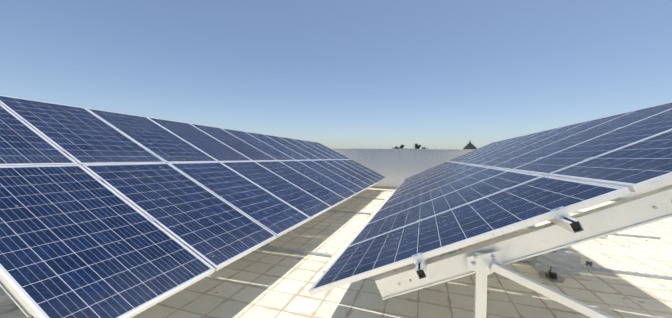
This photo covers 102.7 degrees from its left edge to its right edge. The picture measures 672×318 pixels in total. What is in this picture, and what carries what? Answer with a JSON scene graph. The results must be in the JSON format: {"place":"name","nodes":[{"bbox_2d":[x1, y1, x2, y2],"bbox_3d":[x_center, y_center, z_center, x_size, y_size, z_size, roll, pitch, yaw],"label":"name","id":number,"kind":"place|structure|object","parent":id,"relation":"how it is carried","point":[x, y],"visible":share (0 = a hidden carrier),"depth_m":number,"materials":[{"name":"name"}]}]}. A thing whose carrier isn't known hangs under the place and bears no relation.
{"place":"outdoors","nodes":[
{"label":"outdoors","id":0,"kind":"place"},
{"bbox_2d":[0,287,18,313],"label":"plinth","id":1,"kind":"structure","parent":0,"point":[7,304],"depth_m":2.19,"materials":[{"name":"concrete"}]},
{"bbox_2d":[0,308,33,317],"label":"floor","id":2,"kind":"structure","parent":0,"point":[17,313],"depth_m":2.16,"materials":[{"name":"concrete"}]},
{"bbox_2d":[0,0,671,148],"label":"sky","id":3,"kind":"structure","parent":0,"point":[352,74],"materials":[{"name":"blue"}]},
{"bbox_2d":[463,141,476,148],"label":"roof tower","id":4,"kind":"structure","parent":0,"point":[469,146],"depth_m":53.52,"materials":[{"name":"brown glass"}]},
{"bbox_3d":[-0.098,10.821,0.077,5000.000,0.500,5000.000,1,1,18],"label":"ground","id":5,"kind":"structure","parent":0,"visible":0},
{"bbox_3d":[1.959,6.231,2.871,20.600,8.698,21.220,1,1,18],"label":"building body","id":6,"kind":"object","parent":5,"relation":"on","visible":0},
{"bbox_2d":[131,188,671,317],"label":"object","id":7,"kind":"structure","parent":6,"relation":"on","point":[265,283],"depth_m":3.27,"materials":[{"name":"tile"}]},
{"bbox_2d":[0,118,391,317],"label":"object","id":8,"kind":"object","parent":7,"relation":"on","point":[17,302],"visible":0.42,"depth_m":4.24,"materials":[{"name":"metal"}]},
{"bbox_2d":[0,95,385,317],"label":"table modules","id":9,"kind":"object","parent":8,"relation":"attached to","point":[78,239],"visible":1,"depth_m":2.78,"materials":[{"name":"glass"}]},
{"bbox_2d":[216,208,647,302],"bbox_3d":[2.401,1.559,5.140,7.222,0.012,6.580,1,1,18],"label":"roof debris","id":10,"kind":"object","parent":7,"relation":"on","point":[560,282],"visible":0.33,"depth_m":3.19,"materials":[{"name":"black"}]},
{"bbox_2d":[330,148,671,200],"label":"parapet","id":11,"kind":"structure","parent":7,"relation":"on","point":[396,168],"depth_m":13.27,"materials":[{"name":"paint"},{"name":"concrete"}]},
{"bbox_2d":[375,127,671,317],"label":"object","id":12,"kind":"object","parent":7,"relation":"on","point":[561,230],"visible":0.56,"depth_m":1.57,"materials":[{"name":"metal"}]},
{"bbox_2d":[309,102,671,295],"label":"table modules","id":13,"kind":"object","parent":12,"relation":"attached to","point":[455,209],"visible":1,"depth_m":2.31,"materials":[{"name":"glass"}]},
{"bbox_2d":[538,266,564,280],"bbox_3d":[2.880,1.511,3.594,0.280,0.149,0.280,1,1,18],"label":"plate with clamps","id":14,"kind":"object","parent":7,"relation":"on","point":[550,274],"visible":1,"depth_m":3.58,"materials":[{"name":"metal"}]},
{"bbox_2d":[530,249,580,275],"bbox_3d":[3.139,1.453,3.867,0.518,0.284,0.298,1,1,18],"label":"ballast block","id":15,"kind":"object","parent":7,"relation":"on","point":[564,261],"depth_m":3.74,"materials":[{"name":"concrete"}]},
{"bbox_2d":[586,261,591,266],"bbox_3d":[3.690,1.552,3.919,0.072,0.095,0.071,1,1,18],"label":"glass cup","id":16,"kind":"object","parent":7,"relation":"on","point":[588,264],"visible":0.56,"depth_m":3.90,"materials":[{"name":"glass"}]}
]}

